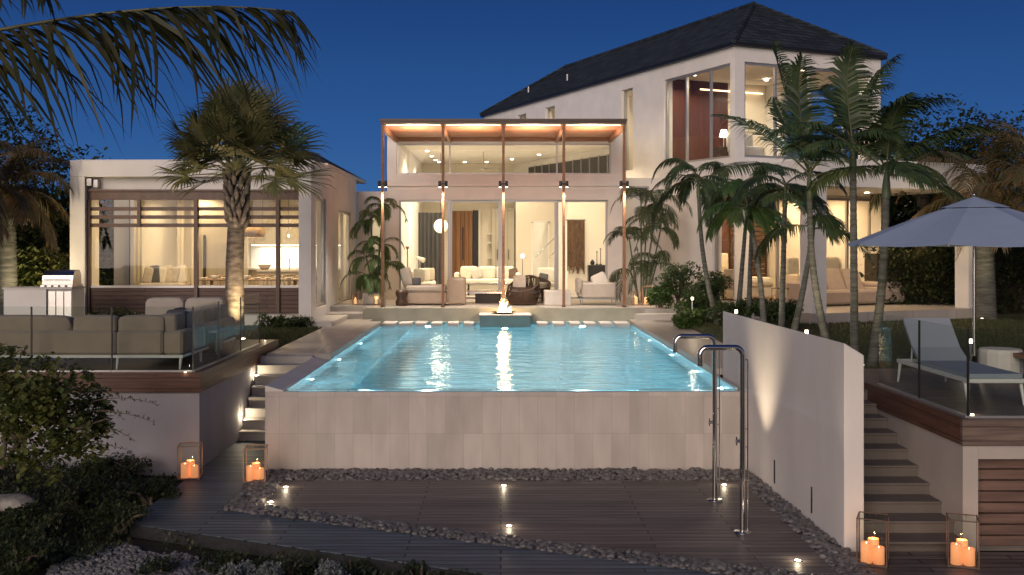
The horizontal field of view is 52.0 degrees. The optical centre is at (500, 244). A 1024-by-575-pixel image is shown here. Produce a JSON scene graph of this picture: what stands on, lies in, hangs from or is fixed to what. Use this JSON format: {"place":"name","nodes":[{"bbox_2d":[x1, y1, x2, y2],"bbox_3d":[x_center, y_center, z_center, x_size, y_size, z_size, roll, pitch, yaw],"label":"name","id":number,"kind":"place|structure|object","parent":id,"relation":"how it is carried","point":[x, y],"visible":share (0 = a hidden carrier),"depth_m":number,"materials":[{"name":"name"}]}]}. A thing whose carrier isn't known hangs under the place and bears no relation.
{"place":"outdoors","nodes":[
{"label":"outdoors","id":0,"kind":"place"},
{"bbox_2d":[267,319,380,359],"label":"path","id":1,"kind":"structure","parent":0,"point":[328,343],"depth_m":21.60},
{"bbox_2d":[0,251,1023,574],"bbox_3d":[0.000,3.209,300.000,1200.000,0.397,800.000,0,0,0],"label":"ground","id":2,"kind":"structure","parent":0,"point":[152,545],"depth_m":11.93,"materials":[{"name":"soil"}]},
{"bbox_2d":[0,519,58,574],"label":"ground plant","id":3,"kind":"object","parent":2,"relation":"on","point":[29,550],"visible":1,"depth_m":10.56,"materials":[{"name":"green plant"}]},
{"bbox_2d":[0,499,81,536],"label":"ground plant","id":4,"kind":"object","parent":2,"relation":"on","point":[16,516],"visible":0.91,"depth_m":11.78,"materials":[{"name":"green plant"}]},
{"bbox_2d":[44,472,112,509],"bbox_3d":[-5.219,3.091,13.011,0.862,0.440,0.717,0,0,0],"label":"ground plant","id":5,"kind":"object","parent":2,"relation":"on","point":[68,493],"visible":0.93,"depth_m":13.04,"materials":[{"name":"green plant"}]},
{"bbox_2d":[65,458,117,478],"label":"ground plant","id":6,"kind":"object","parent":2,"relation":"on","point":[85,470],"visible":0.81,"depth_m":14.34,"materials":[{"name":"green plant"}]},
{"bbox_2d":[80,496,153,537],"bbox_3d":[-4.410,3.097,12.010,0.727,0.430,0.879,0,0,-34],"label":"ground plant","id":7,"kind":"object","parent":2,"relation":"on","point":[116,512],"visible":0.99,"depth_m":11.94,"materials":[{"name":"green plant"}]},
{"bbox_2d":[91,450,152,478],"bbox_3d":[-5.317,3.116,14.761,0.885,0.400,1.012,0,0,0],"label":"ground plant","id":8,"kind":"object","parent":2,"relation":"on","point":[124,468],"visible":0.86,"depth_m":14.75,"materials":[{"name":"green plant"}]},
{"bbox_2d":[46,547,204,574],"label":"gravel patch","id":9,"kind":"object","parent":2,"relation":"on","point":[119,555],"visible":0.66,"depth_m":10.93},
{"bbox_2d":[46,542,261,574],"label":"shell gravel","id":10,"kind":"structure","parent":9,"relation":"on","point":[185,567],"depth_m":10.85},
{"bbox_2d":[0,339,277,475],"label":"raised deck","id":11,"kind":"structure","parent":2,"relation":"on","point":[207,405],"depth_m":14.97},
{"bbox_2d":[0,304,235,368],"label":"corner sofa","id":12,"kind":"object","parent":11,"relation":"on","point":[168,334],"visible":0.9,"depth_m":15.35,"materials":[{"name":"grey fabric"}]},
{"bbox_2d":[7,293,260,371],"bbox_3d":[-6.688,1.350,17.080,4.616,0.932,4.200,0,0,0],"label":"glass railing","id":13,"kind":"object","parent":11,"relation":"on","point":[112,370],"visible":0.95,"depth_m":15.00,"materials":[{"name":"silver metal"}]},
{"bbox_2d":[145,297,225,314],"bbox_3d":[-5.805,1.391,19.140,1.464,0.845,0.920,0,0,0],"label":"deck sofa","id":14,"kind":"object","parent":11,"relation":"on","point":[158,305],"visible":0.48,"depth_m":19.25,"materials":[{"name":"grey fabric"}]},
{"bbox_2d":[119,554,199,574],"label":"front plant","id":15,"kind":"object","parent":2,"relation":"on","point":[150,564],"visible":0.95,"depth_m":10.56,"materials":[{"name":"green plant"}]},
{"bbox_2d":[0,0,320,177],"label":"coconut palm","id":16,"kind":"object","parent":2,"relation":"on","point":[155,23],"visible":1,"depth_m":9.29,"materials":[{"name":"plant"}]},
{"bbox_2d":[0,455,384,574],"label":"ground cover","id":17,"kind":"object","parent":2,"relation":"on","point":[88,545],"visible":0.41,"depth_m":11.98,"materials":[{"name":"green plant"}]},
{"bbox_2d":[0,343,157,490],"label":"sea grape shrub","id":18,"kind":"object","parent":17,"relation":"on","point":[34,402],"visible":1,"depth_m":12.03,"materials":[{"name":"green plant"}]},
{"bbox_2d":[109,475,182,506],"bbox_3d":[-4.525,3.120,13.355,0.889,0.382,0.810,0,0,-22],"label":"ground plant","id":19,"kind":"object","parent":17,"relation":"on","point":[155,486],"visible":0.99,"depth_m":13.23,"materials":[{"name":"green plant"}]},
{"bbox_2d":[192,548,272,574],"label":"front plant","id":20,"kind":"object","parent":2,"relation":"on","point":[221,557],"visible":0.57,"depth_m":10.81,"materials":[{"name":"green plant"}]},
{"bbox_2d":[239,355,313,440],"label":"garden stairs","id":21,"kind":"structure","parent":2,"relation":"on","point":[271,368],"depth_m":17.99,"materials":[{"name":"stone"}]},
{"bbox_2d":[250,552,323,574],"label":"front plant","id":22,"kind":"object","parent":2,"relation":"on","point":[293,569],"visible":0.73,"depth_m":10.53,"materials":[{"name":"green plant"}]},
{"bbox_2d":[131,441,724,574],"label":"boardwalk","id":23,"kind":"structure","parent":2,"relation":"on","point":[197,506],"depth_m":11.47,"materials":[{"name":"wood"}]},
{"bbox_2d":[177,442,202,479],"bbox_3d":[-4.270,2.953,14.420,0.300,0.493,0.300,0,0,-8],"label":"candle lantern","id":24,"kind":"object","parent":23,"relation":"on","point":[188,469],"visible":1,"depth_m":14.35,"materials":[{"name":"wax"}]},
{"bbox_2d":[243,444,267,482],"bbox_3d":[-3.330,2.953,14.250,0.300,0.493,0.300,0,0,-6],"label":"candle lantern","id":25,"kind":"object","parent":23,"relation":"on","point":[255,470],"visible":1,"depth_m":14.17,"materials":[{"name":"wax"}]},
{"bbox_2d":[126,525,477,574],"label":"boardwalk edge","id":26,"kind":"object","parent":23,"relation":"attached to","point":[225,544],"visible":0.67,"depth_m":11.28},
{"bbox_2d":[265,308,746,470],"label":"swimming pool","id":27,"kind":"structure","parent":2,"relation":"on","point":[574,430],"depth_m":14.90,"materials":[{"name":"tile"}]},
{"bbox_2d":[479,298,531,326],"bbox_3d":[0.115,1.809,26.950,1.330,0.882,0.940,0,0,0],"label":"fire pit","id":28,"kind":"object","parent":27,"relation":"in","point":[502,316],"visible":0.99,"depth_m":26.50,"materials":[{"name":"teal stone"}]},
{"bbox_2d":[288,324,734,389],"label":"pool water","id":29,"kind":"structure","parent":27,"relation":"in","point":[478,357],"depth_m":18.45,"materials":[{"name":"liquid"}]},
{"bbox_2d":[723,311,863,551],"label":"garden wall","id":30,"kind":"structure","parent":2,"relation":"on","point":[806,412],"depth_m":12.25,"materials":[{"name":"paint"}]},
{"bbox_2d":[864,389,960,551],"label":"garden stairs","id":31,"kind":"structure","parent":2,"relation":"on","point":[896,488],"depth_m":11.62,"materials":[{"name":"stone"}]},
{"bbox_2d":[849,552,1023,574],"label":"stair landing","id":32,"kind":"object","parent":2,"relation":"on","point":[935,563],"visible":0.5,"depth_m":10.49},
{"bbox_2d":[856,511,888,568],"bbox_3d":[3.740,2.946,10.550,0.290,0.508,0.290,0,0,24],"label":"candle lantern","id":33,"kind":"object","parent":32,"relation":"on","point":[872,552],"visible":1,"depth_m":10.49,"materials":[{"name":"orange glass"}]},
{"bbox_2d":[946,512,979,569],"bbox_3d":[4.620,2.946,10.500,0.290,0.508,0.290,0,0,20],"label":"candle lantern","id":34,"kind":"object","parent":32,"relation":"on","point":[962,553],"visible":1,"depth_m":10.44,"materials":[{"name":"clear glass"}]},
{"bbox_2d":[864,369,1023,551],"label":"raised deck","id":35,"kind":"structure","parent":2,"relation":"on","point":[973,466],"depth_m":11.30,"materials":[{"name":"wood"}]},
{"bbox_2d":[846,193,1023,377],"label":"patio umbrella","id":36,"kind":"object","parent":35,"relation":"on","point":[973,221],"visible":0.81,"depth_m":13.64,"materials":[{"name":"fabric"}]},
{"bbox_2d":[877,320,1023,417],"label":"glass railing","id":37,"kind":"object","parent":35,"relation":"on","point":[961,414],"visible":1,"depth_m":11.42,"materials":[{"name":"silver metal"}]},
{"bbox_2d":[897,318,1023,405],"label":"sun lounger","id":38,"kind":"object","parent":35,"relation":"on","point":[942,353],"visible":0.94,"depth_m":13.32,"materials":[{"name":"fabric"}]},
{"bbox_2d":[978,347,1023,374],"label":"drum table","id":39,"kind":"object","parent":35,"relation":"on","point":[1001,358],"visible":0.58,"depth_m":14.37,"materials":[{"name":"white concrete"}]},
{"bbox_2d":[978,459,1023,545],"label":"slatted doors","id":40,"kind":"structure","parent":35,"relation":"in","point":[1000,513],"depth_m":11.10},
{"bbox_2d":[0,0,1023,249],"label":"sky","id":41,"kind":"structure","parent":0,"point":[377,60],"materials":[{"name":"blue"}]},
{"bbox_2d":[244,273,1023,377],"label":"lawn","id":42,"kind":"structure","parent":0,"point":[1018,316],"depth_m":22.22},
{"bbox_2d":[0,140,21,252],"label":"palm tree","id":43,"kind":"object","parent":42,"relation":"on","point":[3,215],"visible":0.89,"depth_m":23.09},
{"bbox_2d":[0,93,70,253],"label":"garden tree","id":44,"kind":"object","parent":42,"relation":"on","point":[8,137],"visible":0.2,"depth_m":31.20,"materials":[{"name":"green plant"}]},
{"bbox_2d":[0,137,73,314],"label":"palm tree","id":45,"kind":"object","parent":42,"relation":"on","point":[31,211],"visible":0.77,"depth_m":24.81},
{"bbox_2d":[2,286,84,317],"bbox_3d":[-10.153,1.458,23.350,1.518,1.044,0.740,0,0,0],"label":"barbecue counter","id":46,"kind":"object","parent":42,"relation":"on","point":[22,300],"visible":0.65,"depth_m":23.00,"materials":[{"name":"paint"}]},
{"bbox_2d":[40,270,82,286],"bbox_3d":[-9.767,0.746,23.335,0.714,0.379,0.610,0,0,0],"label":"gas grill","id":47,"kind":"object","parent":46,"relation":"on","point":[61,278],"visible":1,"depth_m":23.14,"materials":[{"name":"silver metal"}]},
{"bbox_2d":[17,246,106,285],"bbox_3d":[-13.034,0.995,26.694,5.249,2.313,2.712,0,0,0],"label":"garden hedge","id":48,"kind":"object","parent":42,"relation":"on","point":[31,274],"visible":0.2,"depth_m":25.91,"materials":[{"name":"green plant"}]},
{"bbox_2d":[16,143,113,267],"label":"garden tree","id":49,"kind":"object","parent":42,"relation":"on","point":[59,222],"visible":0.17,"depth_m":31.23,"materials":[{"name":"green plant"}]},
{"bbox_2d":[17,191,113,284],"bbox_3d":[-13.843,0.170,34.186,6.697,4.019,2.805,0,0,0],"label":"garden hedge","id":50,"kind":"object","parent":42,"relation":"on","point":[108,270],"visible":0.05,"depth_m":33.42,"materials":[{"name":"green plant"}]},
{"bbox_2d":[70,152,365,325],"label":"garden pavilion","id":51,"kind":"structure","parent":42,"relation":"on","point":[125,184],"depth_m":25.68,"materials":[{"name":"paint"}]},
{"bbox_2d":[134,200,141,284],"bbox_3d":[-10.015,0.090,29.005,0.228,3.080,0.085,0,0,0],"label":"curtain","id":52,"kind":"object","parent":51,"relation":"hanging from","point":[137,255],"visible":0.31,"depth_m":28.99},
{"bbox_2d":[139,265,190,284],"bbox_3d":[-9.172,1.101,28.700,1.146,1.099,1.000,0,0,0],"label":"pillow daybed","id":53,"kind":"object","parent":51,"relation":"on","point":[163,275],"visible":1,"depth_m":28.60,"materials":[{"name":"white fabric"}]},
{"bbox_2d":[248,200,339,297],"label":"kitchen units","id":54,"kind":"object","parent":51,"relation":"on","point":[263,250],"visible":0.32,"depth_m":32.60,"materials":[{"name":"white laminate"}]},
{"bbox_2d":[338,210,348,302],"bbox_3d":[-4.690,0.350,30.973,0.080,2.700,2.454,0,0,0],"label":"side door","id":55,"kind":"structure","parent":51,"relation":"in","point":[339,211],"depth_m":30.94,"materials":[{"name":"silver metal"}]},
{"bbox_2d":[151,71,336,338],"bbox_3d":[-5.098,-0.736,20.966,3.417,5.472,3.653,0,0,-41],"label":"fan palm","id":56,"kind":"object","parent":42,"relation":"on","point":[248,136],"visible":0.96,"depth_m":20.75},
{"bbox_2d":[308,312,362,327],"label":"stone steps","id":57,"kind":"structure","parent":42,"relation":"on","point":[329,319],"depth_m":26.55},
{"bbox_2d":[356,191,386,299],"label":"link building","id":58,"kind":"structure","parent":42,"relation":"on","point":[362,196],"depth_m":33.42,"materials":[{"name":"paint"}]},
{"bbox_2d":[330,300,679,312],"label":"terrace","id":59,"kind":"structure","parent":42,"relation":"on","point":[346,306],"depth_m":28.52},
{"bbox_2d":[362,292,385,304],"bbox_3d":[-3.509,1.490,29.175,0.619,0.320,0.450,0,0,0],"label":"planter","id":60,"kind":"object","parent":59,"relation":"on","point":[367,299],"visible":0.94,"depth_m":28.95,"materials":[{"name":"white concrete"}]},
{"bbox_2d":[339,196,407,299],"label":"clumping palm","id":61,"kind":"object","parent":60,"relation":"in","point":[368,282],"visible":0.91,"depth_m":28.92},
{"bbox_2d":[400,267,465,304],"bbox_3d":[-1.875,1.123,29.050,1.804,1.014,1.000,0,0,0],"label":"terrace daybed","id":62,"kind":"object","parent":59,"relation":"on","point":[420,293],"visible":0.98,"depth_m":28.60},
{"bbox_2d":[380,119,626,306],"bbox_3d":[0.070,-0.840,29.620,6.540,4.980,3.820,0,0,0],"label":"pergola","id":63,"kind":"object","parent":59,"relation":"on","point":[503,131],"visible":0.91,"depth_m":27.93,"materials":[{"name":"brown wood"}]},
{"bbox_2d":[506,275,540,305],"bbox_3d":[0.615,1.241,28.763,0.973,0.809,0.963,0,0,0],"label":"rattan chair","id":64,"kind":"object","parent":59,"relation":"on","point":[521,292],"visible":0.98,"depth_m":28.59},
{"bbox_2d":[575,272,615,304],"bbox_3d":[2.612,1.195,29.100,1.052,0.909,1.040,0,0,0],"label":"lounge armchair","id":65,"kind":"object","parent":59,"relation":"on","point":[599,285],"visible":1,"depth_m":28.59,"materials":[{"name":"beige fabric"}]},
{"bbox_2d":[603,186,692,302],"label":"clumping palm","id":66,"kind":"object","parent":59,"relation":"on","point":[645,268],"visible":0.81,"depth_m":29.64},
{"bbox_2d":[385,133,634,299],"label":"glass fronted hall","id":67,"kind":"structure","parent":42,"relation":"on","point":[414,177],"depth_m":31.72,"materials":[{"name":"paint"}]},
{"bbox_2d":[418,213,441,283],"bbox_3d":[-2.800,0.201,40.005,1.200,2.859,0.140,0,0,0],"label":"curtain","id":68,"kind":"object","parent":67,"relation":"hanging from","point":[429,244],"visible":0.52,"depth_m":39.99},
{"bbox_2d":[452,209,480,276],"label":"timber front door","id":69,"kind":"structure","parent":67,"relation":"attached to","point":[461,238],"depth_m":41.82,"materials":[{"name":"brown wood"}]},
{"bbox_2d":[452,211,471,276],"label":"door leaf","id":70,"kind":"structure","parent":69,"relation":"in","point":[461,220],"depth_m":41.82,"materials":[{"name":"brown wood"}]},
{"bbox_2d":[454,266,519,288],"bbox_3d":[-0.481,1.167,37.575,2.351,0.805,0.850,0,0,0],"label":"sofa","id":71,"kind":"object","parent":67,"relation":"on","point":[479,274],"visible":0.79,"depth_m":37.38,"materials":[{"name":"white fabric"}]},
{"bbox_2d":[487,208,513,277],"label":"storage cabinet","id":72,"kind":"object","parent":67,"relation":"on","point":[509,236],"visible":0.62,"depth_m":41.46,"materials":[{"name":"white"}]},
{"bbox_2d":[397,144,610,173],"bbox_3d":[0.090,-2.584,31.675,6.455,0.925,0.070,0,0,0],"label":"clerestory window","id":73,"kind":"structure","parent":67,"relation":"in","point":[397,144],"depth_m":31.64,"materials":[{"name":"silver metal"}]},
{"bbox_2d":[516,202,553,289],"bbox_3d":[1.489,-0.175,38.540,1.875,3.650,0.320,0,0,0],"label":"stair partition","id":74,"kind":"object","parent":67,"relation":"on","point":[528,214],"visible":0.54,"depth_m":38.60,"materials":[{"name":"paint"}]},
{"bbox_2d":[566,219,585,273],"bbox_3d":[2.500,0.068,34.975,0.650,1.826,0.050,0,0,0],"label":"macrame hanging","id":75,"kind":"object","parent":67,"relation":"hanging from","point":[578,243],"visible":1,"depth_m":34.98,"materials":[{"name":"brown fabric"}]},
{"bbox_2d":[556,200,606,298],"bbox_3d":[2.455,0.145,31.750,1.538,2.989,0.060,0,0,0],"label":"sliding door","id":76,"kind":"structure","parent":67,"relation":"in","point":[557,201],"depth_m":31.72,"materials":[{"name":"silver metal"}]},
{"bbox_2d":[626,178,660,298],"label":"link wall","id":77,"kind":"structure","parent":67,"relation":"on","point":[633,203],"depth_m":32.20,"materials":[{"name":"paint"}]},
{"bbox_2d":[651,261,715,306],"bbox_3d":[4.749,1.007,27.105,1.750,1.209,1.222,0,0,0],"label":"garden shrub","id":78,"kind":"object","parent":42,"relation":"on","point":[684,278],"visible":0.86,"depth_m":26.99,"materials":[{"name":"green plant"}]},
{"bbox_2d":[672,301,706,328],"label":"garden shrub","id":79,"kind":"object","parent":42,"relation":"on","point":[687,318],"visible":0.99,"depth_m":24.26,"materials":[{"name":"green plant"}]},
{"bbox_2d":[643,158,743,325],"bbox_3d":[4.494,-0.009,24.506,2.196,4.077,2.180,0,0,32],"label":"palm tree","id":80,"kind":"object","parent":42,"relation":"on","point":[705,192],"visible":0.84,"depth_m":24.47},
{"bbox_2d":[674,285,724,324],"bbox_3d":[4.714,1.418,24.958,1.216,0.955,1.046,0,0,17],"label":"garden shrub","id":81,"kind":"object","parent":42,"relation":"on","point":[700,303],"visible":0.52,"depth_m":24.77,"materials":[{"name":"green plant"}]},
{"bbox_2d":[690,270,732,302],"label":"garden shrub","id":82,"kind":"object","parent":42,"relation":"on","point":[717,284],"visible":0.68,"depth_m":26.34,"materials":[{"name":"green plant"}]},
{"bbox_2d":[704,297,758,324],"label":"garden shrub","id":83,"kind":"object","parent":42,"relation":"on","point":[732,308],"visible":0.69,"depth_m":23.45,"materials":[{"name":"green plant"}]},
{"bbox_2d":[479,1,985,312],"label":"two storey wing","id":84,"kind":"structure","parent":42,"relation":"on","point":[666,94],"depth_m":32.17,"materials":[{"name":"paint"}]},
{"bbox_2d":[666,64,729,164],"bbox_3d":[5.754,-3.725,30.556,0.080,2.609,3.315,0,0,-24],"label":"window","id":85,"kind":"structure","parent":84,"relation":"in","point":[711,70],"depth_m":31.05,"materials":[{"name":"silver metal"}]},
{"bbox_2d":[722,253,773,298],"bbox_3d":[6.709,0.935,32.345,2.700,1.330,2.873,0,0,-24],"label":"bed","id":86,"kind":"object","parent":84,"relation":"on","point":[768,282],"visible":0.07,"depth_m":31.40,"materials":[{"name":"white fabric"}]},
{"bbox_2d":[745,62,872,159],"bbox_3d":[8.802,-3.737,29.968,4.646,2.634,0.080,0,0,-24],"label":"window","id":87,"kind":"structure","parent":84,"relation":"in","point":[774,66],"depth_m":29.45,"materials":[{"name":"silver metal"}]},
{"bbox_2d":[779,257,839,298],"bbox_3d":[9.398,0.997,31.658,1.994,1.266,1.000,0,0,-24],"label":"daybed","id":88,"kind":"object","parent":84,"relation":"on","point":[792,269],"visible":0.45,"depth_m":31.26,"materials":[{"name":"fabric"}]},
{"bbox_2d":[768,197,870,301],"bbox_3d":[8.858,0.140,29.993,4.430,2.980,0.080,0,0,-24],"label":"glass door","id":89,"kind":"structure","parent":84,"relation":"in","point":[846,200],"depth_m":30.50,"materials":[{"name":"silver metal"}]},
{"bbox_2d":[705,186,780,304],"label":"palm tree","id":90,"kind":"object","parent":42,"relation":"on","point":[741,271],"visible":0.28,"depth_m":23.96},
{"bbox_2d":[707,188,786,317],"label":"palm tree","id":91,"kind":"object","parent":42,"relation":"on","point":[749,278],"visible":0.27,"depth_m":23.36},
{"bbox_2d":[697,178,805,322],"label":"palm tree","id":92,"kind":"object","parent":42,"relation":"on","point":[730,213],"visible":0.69,"depth_m":21.17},
{"bbox_2d":[766,299,804,327],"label":"garden shrub","id":93,"kind":"object","parent":42,"relation":"on","point":[772,311],"visible":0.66,"depth_m":22.40,"materials":[{"name":"green plant"}]},
{"bbox_2d":[733,165,847,326],"bbox_3d":[5.492,0.188,20.344,2.114,3.624,1.880,0,0,0],"label":"palm tree","id":94,"kind":"object","parent":42,"relation":"on","point":[796,189],"visible":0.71,"depth_m":20.35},
{"bbox_2d":[753,192,872,330],"bbox_3d":[5.522,0.531,18.918,1.995,2.937,2.210,0,0,35],"label":"palm tree","id":95,"kind":"object","parent":42,"relation":"on","point":[831,227],"visible":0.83,"depth_m":18.75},
{"bbox_2d":[670,300,971,323],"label":"porch terrace","id":96,"kind":"structure","parent":42,"relation":"on","point":[835,313],"depth_m":26.58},
{"bbox_2d":[646,280,675,308],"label":"garden shrub","id":97,"kind":"object","parent":96,"relation":"on","point":[656,296],"visible":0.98,"depth_m":26.90,"materials":[{"name":"green plant"}]},
{"bbox_2d":[787,269,876,304],"bbox_3d":[9.065,1.135,28.662,2.500,0.930,1.000,0,0,-24],"label":"porch sofa","id":98,"kind":"object","parent":96,"relation":"on","point":[838,286],"visible":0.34,"depth_m":28.58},
{"bbox_2d":[709,35,949,339],"bbox_3d":[5.463,-0.821,17.848,4.305,5.643,3.948,0,0,0],"label":"palm tree","id":99,"kind":"object","parent":42,"relation":"on","point":[795,104],"visible":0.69,"depth_m":17.75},
{"bbox_2d":[768,41,957,351],"bbox_3d":[5.658,-0.575,16.759,2.872,5.149,2.811,0,0,0],"label":"palm tree","id":100,"kind":"object","parent":42,"relation":"on","point":[845,97],"visible":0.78,"depth_m":16.70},
{"bbox_2d":[795,92,1004,366],"bbox_3d":[6.066,-0.120,16.350,3.064,4.240,2.915,0,0,-27],"label":"palm tree","id":101,"kind":"object","parent":42,"relation":"on","point":[912,172],"visible":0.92,"depth_m":16.23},
{"bbox_2d":[868,124,981,252],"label":"palm tree","id":102,"kind":"object","parent":42,"relation":"on","point":[925,199],"visible":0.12,"depth_m":29.65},
{"bbox_2d":[846,120,1019,225],"bbox_3d":[14.600,-1.101,35.630,7.311,6.418,4.253,0,0,0],"label":"garden tree","id":103,"kind":"object","parent":42,"relation":"on","point":[910,208],"visible":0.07,"depth_m":35.91,"materials":[{"name":"green plant"}]},
{"bbox_2d":[859,246,1023,313],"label":"garden hedge","id":104,"kind":"object","parent":42,"relation":"on","point":[927,277],"visible":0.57,"depth_m":29.05,"materials":[{"name":"green plant"}]},
{"bbox_2d":[895,130,1023,318],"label":"palm tree","id":105,"kind":"object","parent":42,"relation":"on","point":[986,301],"visible":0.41,"depth_m":26.77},
{"bbox_2d":[897,93,1023,221],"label":"garden tree","id":106,"kind":"object","parent":42,"relation":"on","point":[971,110],"visible":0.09,"depth_m":37.43,"materials":[{"name":"green plant"}]},
{"bbox_2d":[900,104,1023,216],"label":"garden tree","id":107,"kind":"object","parent":42,"relation":"on","point":[965,149],"visible":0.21,"depth_m":36.71,"materials":[{"name":"green plant"}]},
{"bbox_2d":[929,119,1023,260],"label":"palm tree","id":108,"kind":"object","parent":42,"relation":"on","point":[1017,180],"visible":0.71,"depth_m":25.25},
{"bbox_2d":[629,319,722,374],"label":"path","id":109,"kind":"structure","parent":0,"point":[666,332],"depth_m":21.60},
{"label":"pebble bed","id":110,"kind":"structure","parent":0,"visible":0},
{"bbox_2d":[264,480,836,574],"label":"deck","id":111,"kind":"structure","parent":110,"relation":"on","point":[680,518],"depth_m":12.57,"materials":[{"name":"wood"}]},
{"bbox_2d":[673,334,722,501],"bbox_3d":[2.466,2.155,13.138,0.626,2.082,0.200,0,0,0],"label":"outdoor shower","id":112,"kind":"object","parent":111,"relation":"on","point":[713,422],"visible":0.94,"depth_m":13.11,"materials":[{"name":"silver metal"}]},
{"bbox_2d":[697,345,751,534],"bbox_3d":[2.485,2.154,11.667,0.606,2.085,0.200,0,0,0],"label":"outdoor shower","id":113,"kind":"object","parent":111,"relation":"on","point":[742,530],"visible":1,"depth_m":11.64,"materials":[{"name":"silver metal"}]},
{"bbox_2d":[223,466,879,574],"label":"pebbles","id":114,"kind":"object","parent":110,"relation":"on","point":[251,498],"visible":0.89,"depth_m":12.42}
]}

